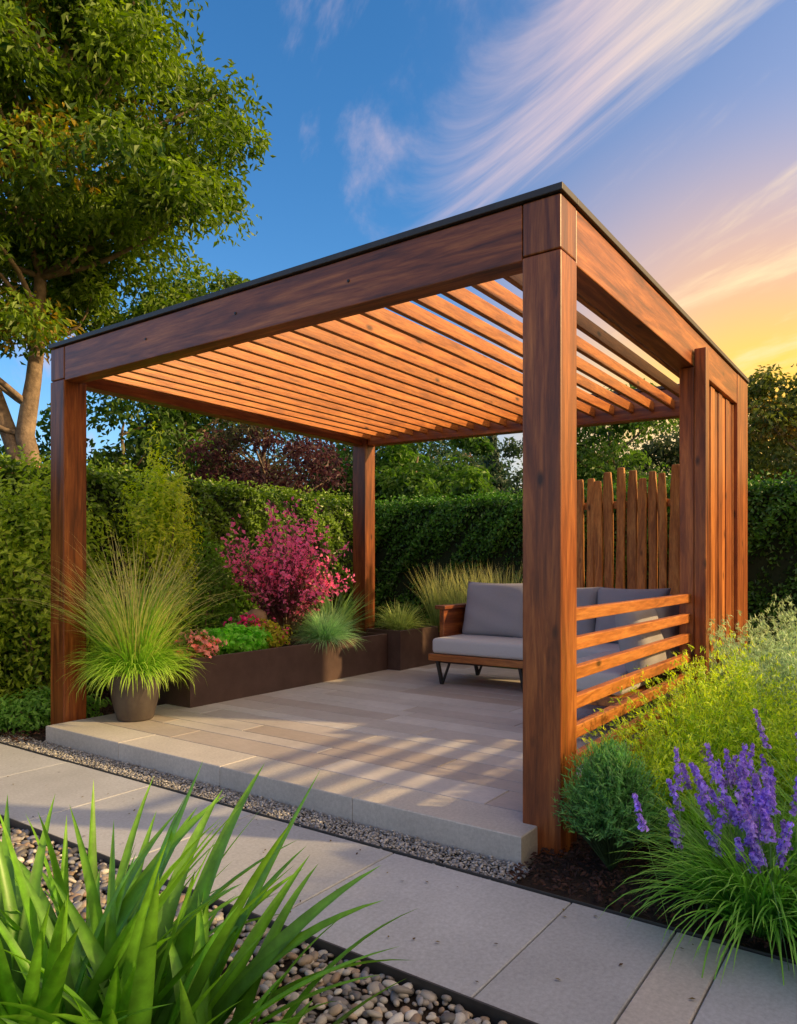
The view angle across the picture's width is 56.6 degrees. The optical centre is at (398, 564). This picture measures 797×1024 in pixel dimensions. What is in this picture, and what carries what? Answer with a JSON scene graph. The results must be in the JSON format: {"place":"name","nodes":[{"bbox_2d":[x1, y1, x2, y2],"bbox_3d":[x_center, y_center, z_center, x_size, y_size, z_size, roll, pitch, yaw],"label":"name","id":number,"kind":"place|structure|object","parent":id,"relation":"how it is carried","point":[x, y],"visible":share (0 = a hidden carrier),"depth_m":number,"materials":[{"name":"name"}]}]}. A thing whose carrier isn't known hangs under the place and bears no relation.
{"place":"outdoors","nodes":[
{"label":"outdoors","id":0,"kind":"place"},
{"bbox_2d":[0,590,10,695],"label":"green shrub","id":1,"kind":"object","parent":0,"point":[1,616],"visible":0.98,"depth_m":5.42,"materials":[{"name":"green plant"}]},
{"bbox_2d":[0,690,114,743],"bbox_3d":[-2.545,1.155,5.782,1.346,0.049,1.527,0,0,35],"label":"bark mulch","id":2,"kind":"object","parent":0,"point":[21,732],"visible":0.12,"depth_m":5.14,"materials":[{"name":"brown wood"}]},
{"bbox_2d":[0,684,111,735],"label":"groundcover","id":3,"kind":"object","parent":2,"relation":"on","point":[21,709],"visible":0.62,"depth_m":5.21,"materials":[{"name":"green plant"}]},
{"bbox_2d":[0,444,137,713],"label":"green shrub","id":4,"kind":"object","parent":2,"relation":"on","point":[18,555],"visible":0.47,"depth_m":5.61,"materials":[{"name":"green plant"}]},
{"bbox_2d":[0,447,380,707],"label":"boxwood hedge","id":5,"kind":"object","parent":2,"relation":"on","point":[225,502],"visible":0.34,"depth_m":8.02,"materials":[{"name":"green plant"}]},
{"bbox_2d":[136,499,256,649],"bbox_3d":[-1.905,0.260,7.143,1.153,1.783,1.029,0,0,-15],"label":"green shrub","id":6,"kind":"object","parent":2,"relation":"on","point":[217,588],"visible":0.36,"depth_m":7.08,"materials":[{"name":"green plant"}]},
{"bbox_2d":[5,525,253,721],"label":"potted ornamental grass","id":7,"kind":"object","parent":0,"point":[135,664],"depth_m":4.97,"materials":[{"name":"plant"}]},
{"bbox_2d":[106,413,204,636],"bbox_3d":[-2.138,-0.328,6.545,0.834,2.005,0.787,0,0,-17],"label":"golden shrub","id":8,"kind":"object","parent":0,"point":[176,526],"visible":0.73,"depth_m":6.46,"materials":[{"name":"green plant"}]},
{"bbox_2d":[0,744,796,1023],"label":"paver path","id":9,"kind":"structure","parent":0,"point":[581,952],"depth_m":2.40,"materials":[{"name":"stone"}]},
{"bbox_2d":[7,757,694,998],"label":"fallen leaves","id":10,"kind":"object","parent":9,"relation":"on","point":[427,881],"visible":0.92,"depth_m":2.45,"materials":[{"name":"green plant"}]},
{"bbox_2d":[0,0,796,487],"label":"sky","id":11,"kind":"structure","parent":0,"point":[673,122],"materials":[{"name":"blue"}]},
{"bbox_2d":[492,666,517,668],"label":"ground","id":12,"kind":"structure","parent":0,"point":[504,667],"depth_m":8.82,"materials":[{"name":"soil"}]},
{"bbox_2d":[0,0,276,464],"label":"tall leafy tree","id":13,"kind":"object","parent":12,"relation":"on","point":[60,261],"visible":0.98,"depth_m":8.64,"materials":[{"name":"green plant"}]},
{"bbox_2d":[82,258,250,471],"bbox_3d":[-3.586,-2.064,13.015,3.821,6.492,3.303,0,0,-23],"label":"garden tree","id":14,"kind":"object","parent":12,"relation":"on","point":[231,281],"visible":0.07,"depth_m":12.52,"materials":[{"name":"green plant"}]},
{"bbox_2d":[0,824,506,1023],"bbox_3d":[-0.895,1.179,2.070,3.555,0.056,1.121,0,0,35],"label":"pebble bed","id":15,"kind":"object","parent":12,"relation":"on","point":[350,990],"visible":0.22,"depth_m":2.06,"materials":[{"name":"grey gravel"}]},
{"bbox_2d":[0,779,255,981],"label":"agapanthus plant","id":16,"kind":"object","parent":15,"relation":"on","point":[61,877],"visible":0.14,"depth_m":2.06,"materials":[{"name":"green plant"}]},
{"bbox_2d":[0,759,294,1023],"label":"agapanthus plant","id":17,"kind":"object","parent":15,"relation":"on","point":[129,900],"visible":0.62,"depth_m":1.64,"materials":[{"name":"green plant"}]},
{"bbox_2d":[0,763,400,1023],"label":"agapanthus plant","id":18,"kind":"object","parent":15,"relation":"on","point":[141,984],"visible":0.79,"depth_m":1.63,"materials":[{"name":"green plant"}]},
{"bbox_2d":[1,863,417,1023],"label":"agapanthus plant","id":19,"kind":"object","parent":15,"relation":"on","point":[96,956],"visible":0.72,"depth_m":1.58,"materials":[{"name":"green plant"}]},
{"bbox_2d":[176,417,352,495],"bbox_3d":[-1.852,-0.575,11.120,3.034,3.548,2.600,0,0,35],"label":"purple leaf tree","id":20,"kind":"object","parent":12,"relation":"on","point":[263,470],"visible":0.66,"depth_m":10.91,"materials":[{"name":"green plant"}]},
{"bbox_2d":[0,814,538,1023],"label":"steel edging","id":21,"kind":"object","parent":12,"relation":"on","point":[476,1008],"visible":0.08,"depth_m":2.12,"materials":[{"name":"black metal"}]},
{"bbox_2d":[30,744,520,878],"bbox_3d":[-1.550,1.198,4.233,4.940,0.008,0.215,0,0,35],"label":"gravel strip base","id":22,"kind":"object","parent":12,"relation":"on","point":[324,827],"visible":0.07,"depth_m":3.31,"materials":[{"name":"gravel"}]},
{"bbox_2d":[0,731,531,883],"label":"gravel strip","id":23,"kind":"object","parent":22,"relation":"on","point":[131,772],"visible":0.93,"depth_m":3.47,"materials":[{"name":"grey gravel"}]},
{"bbox_2d":[46,663,678,867],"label":"patio deck","id":24,"kind":"structure","parent":12,"relation":"on","point":[421,753],"depth_m":4.36,"materials":[{"name":"stone"}]},
{"bbox_2d":[157,631,386,707],"bbox_3d":[-1.050,0.946,6.671,0.530,0.485,2.480,0,0,35],"label":"planter box","id":25,"kind":"object","parent":24,"relation":"on","point":[232,676],"visible":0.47,"depth_m":6.19,"materials":[{"name":"metal"}]},
{"bbox_2d":[164,627,227,658],"bbox_3d":[-1.590,0.631,5.788,0.461,0.304,0.420,0,0,35],"label":"pink flowering plant","id":26,"kind":"object","parent":25,"relation":"in","point":[203,645],"visible":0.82,"depth_m":5.67,"materials":[{"name":"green plant"}]},
{"bbox_2d":[201,623,272,655],"bbox_3d":[-1.367,0.640,6.172,0.537,0.321,0.757,0,0,6],"label":"leafy planter plant","id":27,"kind":"object","parent":25,"relation":"in","point":[238,637],"visible":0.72,"depth_m":6.05,"materials":[{"name":"green plant"}]},
{"bbox_2d":[223,612,265,628],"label":"fuchsia flowering plant","id":28,"kind":"object","parent":25,"relation":"on","point":[242,619],"visible":0.37,"depth_m":6.43,"materials":[{"name":"pink plant"}]},
{"bbox_2d":[246,609,266,625],"bbox_3d":[-1.281,0.498,6.664,0.200,0.200,0.200,0,0,35],"label":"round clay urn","id":29,"kind":"object","parent":25,"relation":"on","point":[258,613],"visible":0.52,"depth_m":6.61,"materials":[{"name":"brown ceramic"}]},
{"bbox_2d":[248,617,292,649],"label":"golden planter plant","id":30,"kind":"object","parent":25,"relation":"in","point":[274,629],"visible":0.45,"depth_m":6.48,"materials":[{"name":"yellow plant"}]},
{"bbox_2d":[203,496,365,640],"bbox_3d":[-0.983,0.024,7.064,1.699,1.398,1.729,0,0,35],"label":"pink flowering shrub","id":31,"kind":"object","parent":25,"relation":"on","point":[283,594],"visible":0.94,"depth_m":6.88,"materials":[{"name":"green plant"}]},
{"bbox_2d":[288,600,371,651],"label":"blue fescue grass","id":32,"kind":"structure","parent":25,"relation":"in","point":[330,629],"depth_m":6.82,"materials":[{"name":"green plant"}]},
{"bbox_2d":[308,583,378,632],"bbox_3d":[-0.615,0.429,7.342,1.018,0.558,1.042,0,0,35],"label":"strap leaf plant","id":33,"kind":"object","parent":25,"relation":"on","point":[349,616],"visible":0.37,"depth_m":7.33,"materials":[{"name":"green plant"}]},
{"bbox_2d":[48,182,748,857],"bbox_3d":[0.255,-0.166,5.603,3.855,2.727,3.870,0,0,35],"label":"wooden pergola","id":34,"kind":"object","parent":24,"relation":"on","point":[328,348],"visible":0.81,"depth_m":4.44,"materials":[{"name":"brown wood"}]},
{"bbox_2d":[366,625,438,670],"bbox_3d":[0.048,0.873,7.879,0.440,0.410,0.720,0,0,35],"label":"planter box","id":35,"kind":"object","parent":24,"relation":"on","point":[412,647],"visible":0.68,"depth_m":7.62,"materials":[{"name":"metal"}]},
{"bbox_2d":[366,600,430,632],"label":"ornamental grass","id":36,"kind":"object","parent":35,"relation":"in","point":[403,621],"depth_m":7.77,"materials":[{"name":"green plant"}]},
{"bbox_2d":[428,581,678,741],"bbox_3d":[1.062,0.617,5.790,2.364,0.912,1.990,0,0,35],"label":"garden corner sofa","id":37,"kind":"object","parent":24,"relation":"on","point":[482,626],"visible":0.45,"depth_m":6.28,"materials":[{"name":"grey fabric"}]},
{"bbox_2d":[0,742,795,964],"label":"steel edging","id":38,"kind":"object","parent":12,"relation":"on","point":[696,935],"visible":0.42,"depth_m":2.80,"materials":[{"name":"black metal"}]},
{"bbox_2d":[0,381,796,507],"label":"background trees","id":39,"kind":"object","parent":12,"relation":"on","point":[404,469],"visible":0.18,"depth_m":12.23,"materials":[{"name":"green plant"}]},
{"bbox_2d":[439,632,491,666],"bbox_3d":[0.643,0.968,8.302,0.700,0.440,0.400,0,0,35],"label":"planter box","id":40,"kind":"object","parent":12,"relation":"on","point":[462,663],"visible":0.02,"depth_m":8.10,"materials":[{"name":"metal"}]},
{"bbox_2d":[405,560,522,631],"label":"feather reed grass","id":41,"kind":"object","parent":40,"relation":"on","point":[439,598],"depth_m":8.26,"materials":[{"name":"green plant"}]},
{"bbox_2d":[481,435,506,494],"bbox_3d":[2.164,-1.130,16.982,1.900,4.596,1.878,0,0,35],"label":"conifer tree","id":42,"kind":"object","parent":12,"relation":"on","point":[494,440],"visible":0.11,"depth_m":16.83,"materials":[{"name":"green plant"}]},
{"bbox_2d":[342,467,796,655],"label":"boxwood hedge","id":43,"kind":"object","parent":12,"relation":"on","point":[419,536],"visible":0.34,"depth_m":9.18,"materials":[{"name":"green plant"}]},
{"bbox_2d":[520,378,678,491],"bbox_3d":[3.560,-0.991,13.052,3.224,4.335,3.104,0,0,35],"label":"garden tree","id":44,"kind":"object","parent":12,"relation":"on","point":[596,467],"visible":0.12,"depth_m":12.42,"materials":[{"name":"green plant"}]},
{"bbox_2d":[577,464,678,594],"bbox_3d":[2.332,0.114,7.053,1.800,2.109,0.090,0,0,35],"label":"rustic picket fence","id":45,"kind":"object","parent":12,"relation":"on","point":[600,511],"visible":0.27,"depth_m":7.10,"materials":[{"name":"brown wood"}]},
{"bbox_2d":[747,364,796,482],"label":"garden tree","id":46,"kind":"object","parent":12,"relation":"on","point":[780,424],"visible":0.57,"depth_m":10.53,"materials":[{"name":"green plant"}]},
{"bbox_2d":[506,775,796,959],"bbox_3d":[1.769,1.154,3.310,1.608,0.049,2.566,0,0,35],"label":"bark mulch","id":47,"kind":"object","parent":0,"point":[599,897],"visible":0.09,"depth_m":2.71,"materials":[{"name":"brown wood"}]},
{"bbox_2d":[551,732,672,870],"bbox_3d":[0.805,0.906,2.836,0.464,0.528,0.481,0,0,35],"label":"rosemary shrub","id":48,"kind":"object","parent":47,"relation":"on","point":[608,783],"visible":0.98,"depth_m":2.75,"materials":[{"name":"green plant"}]},
{"bbox_2d":[580,709,754,845],"bbox_3d":[1.102,0.887,3.113,0.660,0.562,0.785,0,0,35],"label":"golden feathery shrub","id":49,"kind":"object","parent":47,"relation":"on","point":[667,762],"visible":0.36,"depth_m":3.08,"materials":[{"name":"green plant"}]},
{"bbox_2d":[589,646,796,811],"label":"golden feathery shrub","id":50,"kind":"object","parent":47,"relation":"on","point":[719,736],"visible":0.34,"depth_m":3.36,"materials":[{"name":"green plant"}]},
{"bbox_2d":[599,743,796,984],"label":"lavender plant","id":51,"kind":"object","parent":47,"relation":"on","point":[744,899],"visible":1,"depth_m":2.34,"materials":[{"name":"green plant"}]},
{"bbox_2d":[610,653,795,742],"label":"golden feathery shrub","id":52,"kind":"object","parent":47,"relation":"on","point":[682,668],"visible":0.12,"depth_m":4.14,"materials":[{"name":"green plant"}]},
{"bbox_2d":[620,745,796,866],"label":"lavender plant","id":53,"kind":"object","parent":47,"relation":"on","point":[730,774],"visible":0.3,"depth_m":2.84,"materials":[{"name":"purple plant"}]},
{"bbox_2d":[635,630,796,797],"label":"golden feathery shrub","id":54,"kind":"object","parent":47,"relation":"on","point":[742,686],"visible":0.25,"depth_m":3.65,"materials":[{"name":"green plant"}]},
{"bbox_2d":[670,708,796,870],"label":"lavender plant","id":55,"kind":"object","parent":47,"relation":"on","point":[764,745],"visible":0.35,"depth_m":2.75,"materials":[{"name":"purple plant"}]},
{"bbox_2d":[707,613,796,725],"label":"silver santolina shrub","id":56,"kind":"object","parent":47,"relation":"on","point":[726,645],"visible":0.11,"depth_m":4.82,"materials":[{"name":"green plant"}]},
{"bbox_2d":[709,630,796,743],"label":"silver santolina shrub","id":57,"kind":"object","parent":47,"relation":"on","point":[781,670],"visible":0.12,"depth_m":4.26,"materials":[{"name":"green plant"}]},
{"bbox_2d":[721,594,796,664],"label":"silver santolina shrub","id":58,"kind":"object","parent":47,"relation":"on","point":[780,617],"visible":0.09,"depth_m":5.30,"materials":[{"name":"green plant"}]},
{"bbox_2d":[730,704,796,822],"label":"golden feathery shrub","id":59,"kind":"object","parent":47,"relation":"on","point":[787,764],"visible":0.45,"depth_m":3.09,"materials":[{"name":"green plant"}]},
{"bbox_2d":[742,607,796,658],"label":"silver santolina shrub","id":60,"kind":"object","parent":47,"relation":"on","point":[795,610],"visible":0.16,"depth_m":5.93,"materials":[{"name":"green plant"}]},
{"bbox_2d":[761,814,796,956],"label":"lavender plant","id":61,"kind":"object","parent":47,"relation":"on","point":[793,911],"visible":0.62,"depth_m":2.16,"materials":[{"name":"green plant"}]}
]}

